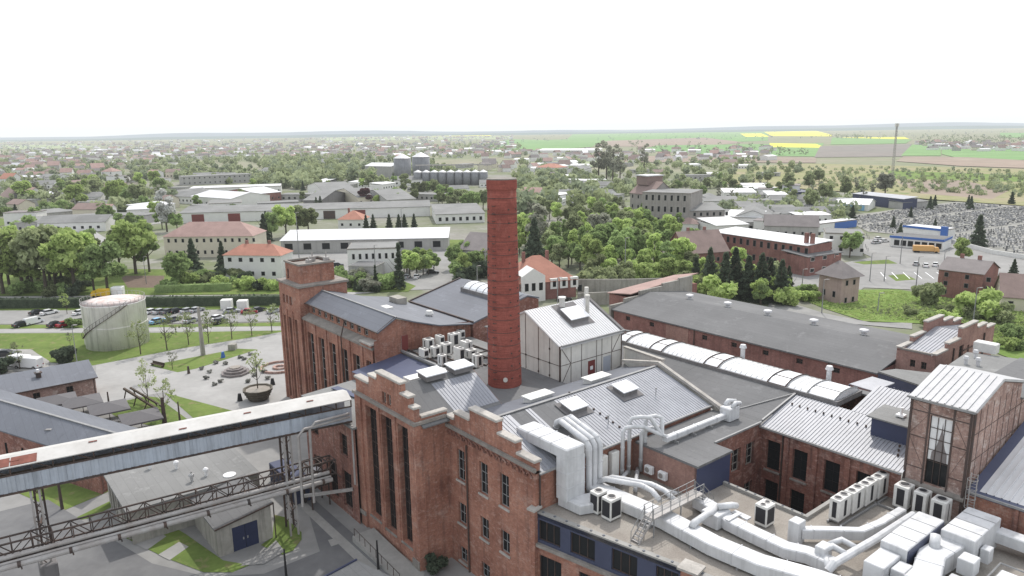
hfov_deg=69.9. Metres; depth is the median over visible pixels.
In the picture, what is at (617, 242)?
tree
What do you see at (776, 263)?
shrub
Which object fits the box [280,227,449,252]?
white hall
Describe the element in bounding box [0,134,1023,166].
distant town
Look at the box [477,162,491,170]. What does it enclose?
distant house
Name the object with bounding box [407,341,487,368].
plant platform
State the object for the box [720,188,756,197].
yard building
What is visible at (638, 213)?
tree
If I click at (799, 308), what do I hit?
road
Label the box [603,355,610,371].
door
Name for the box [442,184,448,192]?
tree
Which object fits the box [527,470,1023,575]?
office wing
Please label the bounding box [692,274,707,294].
shrub
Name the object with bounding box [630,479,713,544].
roof walkway
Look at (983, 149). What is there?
distant house
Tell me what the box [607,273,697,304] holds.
tan roof shed
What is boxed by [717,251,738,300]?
tree
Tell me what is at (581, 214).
tree
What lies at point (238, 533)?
door
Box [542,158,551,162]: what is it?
distant house
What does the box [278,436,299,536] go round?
bridge trestle
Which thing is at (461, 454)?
window
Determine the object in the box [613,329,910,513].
gallery wing
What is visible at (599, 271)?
tree
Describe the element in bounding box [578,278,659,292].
street wall
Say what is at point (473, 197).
tree
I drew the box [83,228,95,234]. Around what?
tree
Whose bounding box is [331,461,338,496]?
window
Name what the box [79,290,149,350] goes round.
storage tank
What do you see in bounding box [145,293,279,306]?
hedge
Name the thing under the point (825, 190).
tree
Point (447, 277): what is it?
road
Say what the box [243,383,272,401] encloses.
boat planter
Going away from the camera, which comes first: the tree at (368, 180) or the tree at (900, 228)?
the tree at (900, 228)
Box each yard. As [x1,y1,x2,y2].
[293,250,450,289]
[791,239,1023,289]
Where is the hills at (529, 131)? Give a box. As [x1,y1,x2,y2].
[0,122,1023,139]
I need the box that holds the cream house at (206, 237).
[163,221,266,256]
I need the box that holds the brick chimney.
[486,177,521,388]
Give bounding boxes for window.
[33,392,39,398]
[66,386,72,392]
[285,244,292,249]
[303,243,311,249]
[311,333,316,390]
[321,338,326,387]
[322,243,329,248]
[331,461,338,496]
[332,343,337,384]
[340,243,347,248]
[342,434,347,455]
[344,349,348,381]
[344,470,352,507]
[356,355,359,368]
[370,408,381,515]
[386,417,396,529]
[402,426,412,541]
[414,241,421,246]
[433,241,440,246]
[459,450,464,480]
[460,502,465,523]
[462,547,467,561]
[481,462,487,494]
[483,517,488,538]
[484,563,489,575]
[502,474,508,507]
[503,530,509,553]
[532,283,535,290]
[540,520,559,546]
[540,555,560,575]
[571,532,594,560]
[612,549,636,575]
[657,566,678,575]
[731,449,737,471]
[744,481,749,490]
[745,442,751,464]
[765,479,777,501]
[767,440,780,470]
[791,489,804,512]
[793,449,807,481]
[824,460,839,492]
[833,367,839,373]
[857,471,870,482]
[910,360,914,366]
[921,362,926,369]
[958,345,961,357]
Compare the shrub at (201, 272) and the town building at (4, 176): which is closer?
the shrub at (201, 272)
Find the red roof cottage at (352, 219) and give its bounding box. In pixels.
[337,208,369,228]
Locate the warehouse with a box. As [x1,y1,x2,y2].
[431,203,484,223]
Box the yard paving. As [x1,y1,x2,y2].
[0,324,943,575]
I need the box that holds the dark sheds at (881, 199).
[852,191,917,208]
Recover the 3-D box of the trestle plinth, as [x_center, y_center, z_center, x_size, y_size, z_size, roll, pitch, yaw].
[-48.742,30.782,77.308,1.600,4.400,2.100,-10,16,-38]
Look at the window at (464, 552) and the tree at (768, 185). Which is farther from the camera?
the tree at (768, 185)
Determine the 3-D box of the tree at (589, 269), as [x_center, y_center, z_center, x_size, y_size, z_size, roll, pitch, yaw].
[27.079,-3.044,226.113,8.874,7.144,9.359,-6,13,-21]
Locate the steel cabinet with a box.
[603,449,618,476]
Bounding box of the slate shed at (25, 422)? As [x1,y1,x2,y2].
[0,389,138,493]
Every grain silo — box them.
[394,154,410,175]
[412,152,429,175]
[414,170,421,178]
[422,170,429,181]
[430,170,437,180]
[438,170,446,184]
[446,170,454,184]
[455,170,462,184]
[463,170,470,184]
[471,170,478,184]
[479,170,487,179]
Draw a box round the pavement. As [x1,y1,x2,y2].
[297,503,379,570]
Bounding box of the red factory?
[719,227,833,264]
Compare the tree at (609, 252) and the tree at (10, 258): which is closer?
the tree at (10, 258)
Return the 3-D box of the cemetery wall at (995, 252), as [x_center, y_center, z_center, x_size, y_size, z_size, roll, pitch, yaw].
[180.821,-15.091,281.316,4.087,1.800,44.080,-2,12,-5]
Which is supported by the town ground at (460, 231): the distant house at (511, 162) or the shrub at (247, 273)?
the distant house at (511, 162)
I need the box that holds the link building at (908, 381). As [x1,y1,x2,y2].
[878,369,930,392]
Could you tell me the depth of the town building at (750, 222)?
341.61 m
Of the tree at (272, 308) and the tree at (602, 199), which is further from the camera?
the tree at (602, 199)
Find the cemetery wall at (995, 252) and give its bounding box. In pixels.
[951,239,1023,258]
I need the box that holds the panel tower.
[901,358,1023,519]
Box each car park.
[0,310,279,323]
[0,349,48,370]
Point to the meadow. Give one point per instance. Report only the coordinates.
(1015, 353)
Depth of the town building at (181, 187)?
607.93 m
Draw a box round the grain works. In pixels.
[365,162,393,178]
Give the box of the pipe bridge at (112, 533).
[0,412,355,571]
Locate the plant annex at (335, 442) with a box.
[301,325,487,523]
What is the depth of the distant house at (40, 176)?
768.79 m
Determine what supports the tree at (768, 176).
on the town ground at (460, 231)
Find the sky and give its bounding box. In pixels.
[0,0,1023,136]
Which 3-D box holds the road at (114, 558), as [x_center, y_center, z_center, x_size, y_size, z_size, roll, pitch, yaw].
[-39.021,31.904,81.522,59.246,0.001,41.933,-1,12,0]
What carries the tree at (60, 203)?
on the town ground at (460, 231)
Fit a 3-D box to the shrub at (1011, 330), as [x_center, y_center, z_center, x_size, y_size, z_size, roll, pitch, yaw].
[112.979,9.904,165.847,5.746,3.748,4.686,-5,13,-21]
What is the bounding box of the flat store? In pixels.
[103,448,258,544]
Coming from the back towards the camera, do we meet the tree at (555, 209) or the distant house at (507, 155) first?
the distant house at (507, 155)
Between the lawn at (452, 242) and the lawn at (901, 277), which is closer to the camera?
the lawn at (901, 277)
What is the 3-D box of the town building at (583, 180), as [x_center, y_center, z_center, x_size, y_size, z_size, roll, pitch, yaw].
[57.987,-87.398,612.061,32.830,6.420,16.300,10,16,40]
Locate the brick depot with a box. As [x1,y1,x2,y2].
[937,254,999,297]
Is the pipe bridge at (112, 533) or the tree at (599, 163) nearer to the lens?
the pipe bridge at (112, 533)
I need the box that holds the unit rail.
[826,496,906,525]
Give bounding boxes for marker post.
[160,397,166,423]
[177,402,180,420]
[283,549,287,575]
[376,540,379,569]
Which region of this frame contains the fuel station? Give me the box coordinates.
[890,232,952,250]
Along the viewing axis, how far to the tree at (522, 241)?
285.94 m
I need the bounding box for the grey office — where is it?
[347,241,400,272]
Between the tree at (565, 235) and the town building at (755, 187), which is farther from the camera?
the town building at (755, 187)
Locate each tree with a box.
[0,204,12,215]
[0,225,18,284]
[0,229,18,293]
[0,232,39,289]
[6,342,23,368]
[8,223,63,287]
[9,214,36,225]
[10,180,35,195]
[17,257,41,281]
[27,175,37,186]
[27,207,40,211]
[37,229,86,283]
[39,201,49,208]
[40,230,76,283]
[42,182,48,190]
[48,199,67,208]
[49,184,60,199]
[55,181,65,189]
[57,227,79,277]
[58,293,68,310]
[62,183,88,202]
[64,180,80,187]
[66,203,74,208]
[76,252,101,290]
[77,245,84,253]
[79,231,96,246]
[80,178,88,186]
[80,240,128,287]
[82,231,100,244]
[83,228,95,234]
[85,178,102,191]
[86,176,103,187]
[95,205,115,214]
[100,180,121,196]
[102,230,121,262]
[106,219,158,273]
[113,213,122,222]
[115,178,126,187]
[119,187,133,197]
[124,174,131,182]
[124,212,136,223]
[124,320,147,353]
[126,183,146,200]
[132,172,146,184]
[133,222,160,271]
[135,215,143,221]
[135,358,146,381]
[135,369,156,401]
[139,196,150,202]
[146,201,159,211]
[147,170,159,180]
[152,178,166,189]
[152,213,168,228]
[153,188,175,231]
[153,378,176,411]
[154,312,179,349]
[160,251,193,276]
[166,352,177,368]
[167,212,182,227]
[176,311,195,344]
[186,238,203,269]
[191,195,201,203]
[201,309,215,342]
[214,241,225,270]
[220,309,237,338]
[242,308,257,335]
[246,350,267,387]
[248,178,255,184]
[256,213,274,240]
[263,303,278,331]
[264,212,279,238]
[271,204,295,234]
[289,204,303,229]
[297,207,318,228]
[299,191,305,198]
[300,181,305,190]
[357,187,372,199]
[358,178,363,186]
[359,171,367,178]
[362,214,369,227]
[364,177,372,186]
[370,214,376,227]
[372,195,378,200]
[373,265,377,280]
[374,175,385,181]
[385,214,392,227]
[386,242,407,289]
[395,214,400,227]
[399,173,411,183]
[399,182,406,190]
[401,249,412,271]
[401,252,420,273]
[402,214,408,227]
[410,182,416,190]
[410,189,418,197]
[410,257,424,273]
[411,213,417,227]
[412,247,420,252]
[415,181,427,191]
[418,248,432,255]
[419,255,429,274]
[423,254,435,274]
[426,181,431,191]
[427,251,440,269]
[429,181,437,190]
[433,184,444,192]
[433,189,442,202]
[437,192,446,203]
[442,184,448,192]
[444,243,462,261]
[445,187,454,196]
[445,194,457,203]
[448,260,455,268]
[449,261,462,275]
[452,264,479,279]
[453,189,463,201]
[454,252,471,268]
[458,240,469,245]
[459,193,470,202]
[466,192,480,203]
[466,250,484,263]
[472,260,486,277]
[479,189,486,209]
[517,215,531,246]
[517,227,526,253]
[521,217,544,258]
[525,203,550,244]
[527,202,534,212]
[538,197,546,205]
[540,227,554,245]
[543,235,563,262]
[544,200,553,219]
[549,221,561,235]
[549,243,568,266]
[550,202,562,220]
[559,241,575,267]
[560,230,573,242]
[561,206,571,219]
[561,218,568,233]
[564,211,583,229]
[565,228,579,263]
[569,204,582,214]
[569,244,584,269]
[576,266,608,278]
[577,210,585,225]
[577,225,589,243]
[579,208,593,216]
[579,222,592,236]
[580,238,604,263]
[581,233,597,241]
[582,257,598,270]
[585,267,608,278]
[586,196,595,208]
[586,213,612,232]
[589,143,606,174]
[589,222,617,243]
[590,230,607,253]
[591,201,606,213]
[592,253,605,266]
[595,197,605,206]
[600,140,612,178]
[600,244,619,258]
[600,257,617,267]
[604,204,619,213]
[604,264,635,278]
[605,144,619,179]
[607,233,635,260]
[608,227,637,259]
[609,211,616,218]
[611,196,622,205]
[612,148,626,180]
[612,217,632,231]
[614,210,633,218]
[617,261,632,271]
[620,198,626,208]
[621,249,632,261]
[622,217,638,226]
[624,267,643,278]
[630,226,648,241]
[632,209,642,220]
[633,227,647,255]
[633,262,660,277]
[635,218,652,233]
[635,248,655,261]
[637,254,652,263]
[639,143,649,167]
[640,209,655,225]
[642,232,653,249]
[644,269,661,277]
[646,232,662,262]
[654,219,665,231]
[654,229,673,252]
[656,214,671,229]
[658,240,676,260]
[658,257,679,276]
[663,216,678,233]
[668,237,696,260]
[670,183,677,188]
[670,223,682,234]
[674,212,684,229]
[675,180,682,188]
[676,259,690,273]
[678,174,685,180]
[683,261,692,271]
[684,251,700,262]
[688,256,700,274]
[698,257,714,270]
[699,185,707,193]
[700,247,719,276]
[703,177,710,184]
[716,187,720,195]
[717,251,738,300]
[726,174,733,181]
[728,179,737,187]
[729,247,744,300]
[730,246,747,266]
[735,255,755,302]
[740,178,747,182]
[744,252,773,304]
[749,277,773,304]
[763,173,772,182]
[765,182,773,190]
[766,257,775,276]
[767,259,790,305]
[767,274,792,297]
[775,181,785,188]
[782,172,795,182]
[784,181,794,188]
[786,265,795,286]
[788,189,797,196]
[803,173,814,187]
[803,188,820,204]
[804,171,815,179]
[813,169,824,183]
[818,183,832,196]
[840,175,851,183]
[840,182,852,193]
[841,231,864,257]
[848,205,857,219]
[854,176,859,187]
[856,185,864,192]
[870,183,876,191]
[876,173,895,192]
[889,216,896,227]
[896,223,902,232]
[908,206,913,217]
[925,196,933,209]
[932,195,937,205]
[953,237,972,256]
[966,196,974,209]
[969,214,989,246]
[1007,192,1015,203]
[1008,258,1018,273]
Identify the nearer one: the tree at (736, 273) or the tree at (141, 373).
the tree at (141, 373)
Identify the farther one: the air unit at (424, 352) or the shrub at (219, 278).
the shrub at (219, 278)
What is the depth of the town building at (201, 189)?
562.00 m
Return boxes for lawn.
[0,269,278,295]
[0,305,279,309]
[0,322,280,328]
[0,330,280,364]
[20,483,107,509]
[77,501,110,518]
[112,396,186,425]
[127,530,247,571]
[150,349,256,371]
[165,393,231,417]
[262,515,301,554]
[347,281,414,291]
[449,240,463,250]
[855,260,897,263]
[888,274,915,280]
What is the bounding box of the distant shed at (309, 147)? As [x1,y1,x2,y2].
[304,146,326,149]
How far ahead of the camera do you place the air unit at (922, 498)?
68.24 m
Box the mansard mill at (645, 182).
[629,174,669,209]
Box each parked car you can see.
[0,349,19,355]
[6,353,30,367]
[11,320,25,327]
[12,356,43,368]
[23,316,44,325]
[28,309,42,315]
[39,309,58,315]
[46,320,58,327]
[55,320,66,327]
[71,309,80,315]
[146,308,154,314]
[148,317,165,324]
[151,308,162,314]
[159,308,170,314]
[165,316,181,322]
[169,307,181,313]
[179,307,189,313]
[182,316,197,323]
[188,306,204,312]
[208,314,225,320]
[211,317,228,324]
[223,307,240,313]
[240,308,257,313]
[252,306,266,311]
[266,307,279,313]
[334,262,343,265]
[413,274,420,278]
[426,269,438,273]
[556,295,571,300]
[871,240,881,243]
[878,239,889,242]
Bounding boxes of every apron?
[240,540,282,565]
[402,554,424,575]
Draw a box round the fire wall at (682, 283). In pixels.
[609,275,692,318]
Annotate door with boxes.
[111,288,120,294]
[191,214,203,221]
[221,301,229,308]
[228,213,240,220]
[232,524,245,551]
[237,302,245,308]
[244,520,258,546]
[323,211,334,218]
[401,335,407,349]
[588,359,594,374]
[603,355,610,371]
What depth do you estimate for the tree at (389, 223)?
355.03 m
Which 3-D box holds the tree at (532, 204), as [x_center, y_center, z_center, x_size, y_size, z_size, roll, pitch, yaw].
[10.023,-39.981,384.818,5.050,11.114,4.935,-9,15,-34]
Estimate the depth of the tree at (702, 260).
230.26 m
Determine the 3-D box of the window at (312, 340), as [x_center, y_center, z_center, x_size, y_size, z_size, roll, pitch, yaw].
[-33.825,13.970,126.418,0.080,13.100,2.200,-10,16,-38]
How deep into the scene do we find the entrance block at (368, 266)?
239.71 m
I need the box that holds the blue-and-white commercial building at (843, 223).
[818,218,856,231]
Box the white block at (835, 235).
[823,228,867,255]
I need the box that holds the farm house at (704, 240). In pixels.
[665,227,729,265]
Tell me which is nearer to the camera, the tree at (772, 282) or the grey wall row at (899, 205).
the tree at (772, 282)
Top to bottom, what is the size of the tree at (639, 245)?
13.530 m
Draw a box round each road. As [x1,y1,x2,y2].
[0,500,389,575]
[78,221,160,245]
[437,268,453,286]
[768,276,911,328]
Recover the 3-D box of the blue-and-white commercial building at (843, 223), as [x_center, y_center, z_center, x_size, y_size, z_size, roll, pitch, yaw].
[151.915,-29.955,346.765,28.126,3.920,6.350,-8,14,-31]
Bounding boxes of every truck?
[90,288,109,297]
[912,245,939,252]
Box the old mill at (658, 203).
[642,188,702,227]
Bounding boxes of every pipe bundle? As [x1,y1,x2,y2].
[553,414,602,492]
[597,474,675,501]
[618,467,677,495]
[620,414,668,475]
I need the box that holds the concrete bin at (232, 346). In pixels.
[228,343,236,350]
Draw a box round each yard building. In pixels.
[697,216,748,229]
[702,196,737,203]
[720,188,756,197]
[727,209,766,218]
[734,201,763,208]
[763,191,787,197]
[763,205,794,207]
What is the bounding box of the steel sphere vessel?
[301,456,330,509]
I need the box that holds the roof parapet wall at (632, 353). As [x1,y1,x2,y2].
[623,346,665,366]
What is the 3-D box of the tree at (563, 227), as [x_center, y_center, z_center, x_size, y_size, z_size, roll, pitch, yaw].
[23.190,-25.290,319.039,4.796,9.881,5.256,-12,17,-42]
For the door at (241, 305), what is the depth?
202.26 m
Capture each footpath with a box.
[0,326,280,332]
[136,535,165,549]
[158,542,188,559]
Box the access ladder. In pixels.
[964,472,978,508]
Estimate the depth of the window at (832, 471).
77.29 m
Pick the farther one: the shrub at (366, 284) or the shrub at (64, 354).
the shrub at (366, 284)
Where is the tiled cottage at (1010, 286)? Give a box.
[993,272,1023,311]
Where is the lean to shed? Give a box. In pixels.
[0,359,97,398]
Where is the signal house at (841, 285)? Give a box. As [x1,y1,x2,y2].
[815,255,864,303]
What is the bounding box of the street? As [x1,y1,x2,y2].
[0,282,577,298]
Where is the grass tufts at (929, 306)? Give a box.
[842,299,1023,340]
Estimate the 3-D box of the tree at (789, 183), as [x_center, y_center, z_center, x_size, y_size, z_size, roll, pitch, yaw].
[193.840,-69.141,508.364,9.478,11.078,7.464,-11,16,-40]
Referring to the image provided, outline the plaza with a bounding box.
[96,334,290,410]
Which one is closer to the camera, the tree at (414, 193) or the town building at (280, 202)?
the town building at (280, 202)
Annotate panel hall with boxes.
[520,287,624,383]
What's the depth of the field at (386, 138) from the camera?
4707.26 m
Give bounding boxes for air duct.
[516,421,593,514]
[589,483,840,575]
[663,398,741,443]
[688,496,836,571]
[787,507,906,543]
[814,511,915,572]
[995,527,1023,552]
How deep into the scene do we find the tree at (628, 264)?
226.03 m
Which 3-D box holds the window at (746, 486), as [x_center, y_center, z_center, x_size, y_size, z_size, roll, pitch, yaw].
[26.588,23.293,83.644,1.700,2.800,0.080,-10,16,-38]
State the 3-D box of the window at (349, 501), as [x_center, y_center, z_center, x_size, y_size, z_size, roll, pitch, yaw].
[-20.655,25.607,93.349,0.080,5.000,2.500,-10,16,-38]
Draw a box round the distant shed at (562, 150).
[538,148,602,152]
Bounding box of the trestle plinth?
[38,557,59,575]
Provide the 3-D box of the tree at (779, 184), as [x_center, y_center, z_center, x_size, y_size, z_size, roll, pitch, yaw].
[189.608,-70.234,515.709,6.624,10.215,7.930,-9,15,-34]
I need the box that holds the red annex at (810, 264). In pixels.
[781,249,842,275]
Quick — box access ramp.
[352,528,421,575]
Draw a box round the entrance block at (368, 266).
[348,261,384,275]
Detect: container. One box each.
[110,286,124,294]
[220,298,232,309]
[236,299,248,309]
[269,458,310,503]
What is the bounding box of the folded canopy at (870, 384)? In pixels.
[848,377,894,391]
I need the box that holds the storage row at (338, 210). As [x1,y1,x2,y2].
[180,200,430,222]
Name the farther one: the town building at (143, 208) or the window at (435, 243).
the town building at (143, 208)
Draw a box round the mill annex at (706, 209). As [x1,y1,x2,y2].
[689,202,727,220]
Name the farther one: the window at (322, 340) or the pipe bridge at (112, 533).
the window at (322, 340)
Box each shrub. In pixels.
[0,357,14,373]
[7,281,26,295]
[23,281,36,291]
[32,281,50,291]
[40,284,58,296]
[49,345,76,363]
[56,282,71,295]
[57,277,71,283]
[62,281,82,295]
[64,317,81,327]
[66,284,86,290]
[71,279,91,286]
[159,277,179,284]
[179,273,199,283]
[191,268,208,275]
[196,274,206,283]
[201,272,214,280]
[209,274,229,283]
[219,265,227,273]
[227,268,244,275]
[230,273,240,282]
[233,275,250,287]
[237,271,252,279]
[239,276,255,289]
[252,281,262,289]
[257,277,275,289]
[267,280,278,290]
[334,265,344,269]
[334,269,347,275]
[344,271,366,286]
[346,275,356,287]
[348,267,366,274]
[353,279,356,290]
[355,283,362,290]
[358,278,381,290]
[365,272,373,279]
[369,285,380,292]
[377,273,398,288]
[424,553,448,574]
[676,270,706,284]
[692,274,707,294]
[703,273,738,299]
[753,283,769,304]
[773,286,801,305]
[774,260,779,272]
[794,284,807,290]
[797,290,814,301]
[805,290,821,300]
[806,284,818,290]
[902,305,918,314]
[911,282,946,304]
[917,312,934,323]
[936,304,954,311]
[936,309,960,317]
[952,286,1003,319]
[953,308,964,316]
[961,307,982,318]
[986,301,1015,323]
[994,336,1020,350]
[998,322,1023,338]
[1016,340,1023,350]
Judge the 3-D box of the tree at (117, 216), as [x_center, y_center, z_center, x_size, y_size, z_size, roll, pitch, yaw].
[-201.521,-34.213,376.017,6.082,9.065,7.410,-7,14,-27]
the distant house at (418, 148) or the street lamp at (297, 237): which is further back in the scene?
the distant house at (418, 148)
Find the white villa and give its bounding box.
[223,240,292,279]
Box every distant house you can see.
[22,175,43,179]
[24,164,37,168]
[47,161,61,169]
[59,168,74,174]
[76,170,94,174]
[89,163,104,168]
[415,147,425,150]
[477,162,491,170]
[481,153,488,159]
[482,158,495,162]
[490,161,497,167]
[497,165,501,171]
[500,160,513,168]
[502,164,510,171]
[504,153,511,157]
[506,151,515,157]
[513,158,530,162]
[528,162,538,166]
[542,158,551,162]
[558,160,570,166]
[628,156,637,162]
[678,152,687,157]
[688,149,700,152]
[689,150,695,154]
[710,150,718,156]
[746,152,758,158]
[759,151,768,155]
[759,154,776,159]
[931,139,940,142]
[952,145,960,150]
[970,145,980,149]
[977,148,990,150]
[986,143,997,146]
[995,145,1005,150]
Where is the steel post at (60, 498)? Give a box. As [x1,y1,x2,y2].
[57,485,63,509]
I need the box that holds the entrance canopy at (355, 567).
[324,559,388,575]
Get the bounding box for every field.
[0,144,99,149]
[320,136,510,140]
[491,139,526,150]
[514,139,594,149]
[529,160,605,166]
[561,131,767,144]
[594,138,741,146]
[624,156,815,162]
[649,143,823,156]
[725,164,1023,205]
[742,133,768,136]
[765,131,830,135]
[770,143,819,147]
[815,144,910,156]
[830,137,911,144]
[840,137,907,138]
[888,171,1023,181]
[897,156,1023,167]
[898,180,1006,198]
[901,145,940,155]
[942,149,1023,159]
[1000,133,1023,137]
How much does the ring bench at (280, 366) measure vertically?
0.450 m
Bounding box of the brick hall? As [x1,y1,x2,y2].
[352,359,721,575]
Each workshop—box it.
[949,340,1016,372]
[965,422,1023,534]
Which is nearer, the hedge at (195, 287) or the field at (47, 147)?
the hedge at (195, 287)
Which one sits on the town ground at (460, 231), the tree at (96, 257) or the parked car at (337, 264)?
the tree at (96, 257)
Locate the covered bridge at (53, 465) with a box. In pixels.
[0,389,351,497]
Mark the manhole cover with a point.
(332, 542)
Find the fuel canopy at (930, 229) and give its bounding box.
[903,224,955,238]
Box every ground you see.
[0,127,1023,175]
[0,170,1005,356]
[122,276,163,287]
[856,201,1023,258]
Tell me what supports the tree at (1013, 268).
on the yard at (909, 257)
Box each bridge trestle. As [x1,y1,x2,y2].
[29,489,51,563]
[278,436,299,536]
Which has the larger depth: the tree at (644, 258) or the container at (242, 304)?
the tree at (644, 258)
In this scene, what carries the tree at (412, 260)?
on the town ground at (460, 231)
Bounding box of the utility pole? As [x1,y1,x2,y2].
[197,307,205,355]
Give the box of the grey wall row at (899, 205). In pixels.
[888,199,927,208]
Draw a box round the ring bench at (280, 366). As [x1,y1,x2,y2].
[260,360,284,373]
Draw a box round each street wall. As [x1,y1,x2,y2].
[577,292,608,304]
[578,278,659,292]
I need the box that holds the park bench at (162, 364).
[150,360,164,367]
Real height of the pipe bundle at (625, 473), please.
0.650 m
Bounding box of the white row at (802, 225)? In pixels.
[763,214,820,237]
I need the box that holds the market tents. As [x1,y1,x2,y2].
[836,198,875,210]
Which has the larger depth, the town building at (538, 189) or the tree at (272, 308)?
the town building at (538, 189)
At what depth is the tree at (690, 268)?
231.01 m
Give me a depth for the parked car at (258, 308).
200.28 m
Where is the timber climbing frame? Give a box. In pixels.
[123,387,160,409]
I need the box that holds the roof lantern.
[987,562,1023,575]
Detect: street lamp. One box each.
[71,324,76,361]
[295,212,299,257]
[557,277,561,303]
[821,279,829,312]
[973,287,982,319]
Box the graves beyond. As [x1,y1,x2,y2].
[856,203,1023,228]
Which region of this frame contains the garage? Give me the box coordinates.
[189,474,276,556]
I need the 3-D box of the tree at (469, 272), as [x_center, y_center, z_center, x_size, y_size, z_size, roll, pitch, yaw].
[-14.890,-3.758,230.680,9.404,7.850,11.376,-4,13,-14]
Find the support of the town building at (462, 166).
on the ground at (913, 135)
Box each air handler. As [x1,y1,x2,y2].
[862,511,944,575]
[904,507,1000,575]
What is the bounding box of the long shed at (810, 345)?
[611,291,938,391]
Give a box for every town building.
[0,173,21,181]
[0,187,27,200]
[3,210,46,226]
[6,199,34,209]
[14,213,94,229]
[15,157,27,161]
[15,168,28,173]
[24,187,39,191]
[26,198,54,205]
[29,180,55,188]
[31,162,46,166]
[36,214,114,231]
[40,208,72,215]
[42,174,68,179]
[44,168,58,173]
[61,192,104,199]
[70,198,97,203]
[71,203,105,213]
[76,198,149,203]
[101,167,121,174]
[103,181,137,184]
[106,175,129,180]
[106,204,116,211]
[113,163,125,168]
[114,212,154,222]
[126,204,166,211]
[127,201,175,207]
[147,169,163,178]
[162,195,179,207]
[165,169,180,177]
[168,186,190,189]
[174,191,201,203]
[177,187,207,191]
[179,173,250,185]
[189,184,281,193]
[190,203,208,205]
[191,190,269,204]
[193,172,224,174]
[208,199,241,205]
[229,186,280,200]
[257,200,298,203]
[281,193,312,200]
[302,190,344,202]
[306,178,339,187]
[307,181,353,192]
[335,187,373,201]
[348,180,369,187]
[348,183,357,187]
[370,181,396,188]
[370,189,415,200]
[391,176,422,185]
[416,192,445,201]
[433,185,468,192]
[455,163,473,167]
[460,232,486,260]
[479,180,485,186]
[522,187,542,192]
[536,163,567,173]
[558,192,573,202]
[558,198,565,205]
[559,189,584,193]
[560,179,602,182]
[561,156,571,159]
[566,165,591,173]
[583,181,613,187]
[592,189,616,192]
[611,193,623,201]
[623,162,633,166]
[629,169,649,172]
[652,169,664,176]
[685,174,713,180]
[689,163,700,167]
[703,193,715,197]
[723,159,737,163]
[732,164,747,168]
[736,203,772,217]
[737,219,754,228]
[740,183,764,187]
[743,185,776,195]
[747,198,769,201]
[753,218,763,229]
[757,187,771,197]
[761,172,780,175]
[767,195,804,202]
[769,206,830,214]
[771,199,794,204]
[782,184,800,189]
[789,211,831,220]
[802,203,839,210]
[804,197,851,203]
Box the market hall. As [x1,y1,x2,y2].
[781,189,805,194]
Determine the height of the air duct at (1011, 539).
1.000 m
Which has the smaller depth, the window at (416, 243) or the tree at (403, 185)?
the window at (416, 243)
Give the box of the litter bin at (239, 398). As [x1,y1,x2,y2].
[237,393,242,401]
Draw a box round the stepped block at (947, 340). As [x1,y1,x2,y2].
[895,314,995,372]
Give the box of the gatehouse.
[681,217,698,230]
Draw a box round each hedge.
[0,295,89,308]
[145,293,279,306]
[154,282,232,292]
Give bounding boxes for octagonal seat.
[221,365,249,377]
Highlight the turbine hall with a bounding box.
[276,252,538,398]
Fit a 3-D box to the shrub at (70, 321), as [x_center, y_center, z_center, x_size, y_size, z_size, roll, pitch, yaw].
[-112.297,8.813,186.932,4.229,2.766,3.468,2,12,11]
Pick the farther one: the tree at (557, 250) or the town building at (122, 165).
the town building at (122, 165)
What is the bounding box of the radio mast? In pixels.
[891,123,898,173]
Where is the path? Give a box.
[30,330,280,364]
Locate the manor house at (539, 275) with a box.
[518,250,581,300]
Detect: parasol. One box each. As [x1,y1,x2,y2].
[36,391,76,405]
[62,393,103,413]
[87,398,130,419]
[118,407,163,426]
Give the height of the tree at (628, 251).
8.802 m
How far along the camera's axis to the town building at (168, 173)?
818.35 m
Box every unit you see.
[419,347,428,358]
[422,337,434,348]
[430,345,440,357]
[435,334,444,344]
[437,353,446,366]
[440,341,451,354]
[447,331,460,346]
[453,345,464,360]
[456,329,464,338]
[460,339,472,349]
[465,348,476,359]
[472,353,482,368]
[590,487,606,515]
[601,492,621,522]
[644,464,653,474]
[658,470,667,480]
[754,499,774,528]
[828,491,851,522]
[844,483,864,514]
[857,476,877,506]
[870,470,888,499]
[892,480,914,509]
[912,487,931,513]
[929,494,952,524]
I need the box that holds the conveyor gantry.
[415,164,490,170]
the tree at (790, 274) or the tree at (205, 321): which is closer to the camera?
the tree at (205, 321)
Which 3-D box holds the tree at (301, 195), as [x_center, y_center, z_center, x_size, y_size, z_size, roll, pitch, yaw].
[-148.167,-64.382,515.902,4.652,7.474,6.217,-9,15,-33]
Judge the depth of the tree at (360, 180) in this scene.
625.13 m
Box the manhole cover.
[328,539,337,545]
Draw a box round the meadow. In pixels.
[808,289,1023,358]
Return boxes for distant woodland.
[0,142,1023,219]
[1,130,1023,154]
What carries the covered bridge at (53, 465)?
on the bridge trestle at (285, 450)
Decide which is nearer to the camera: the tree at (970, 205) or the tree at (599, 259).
the tree at (599, 259)

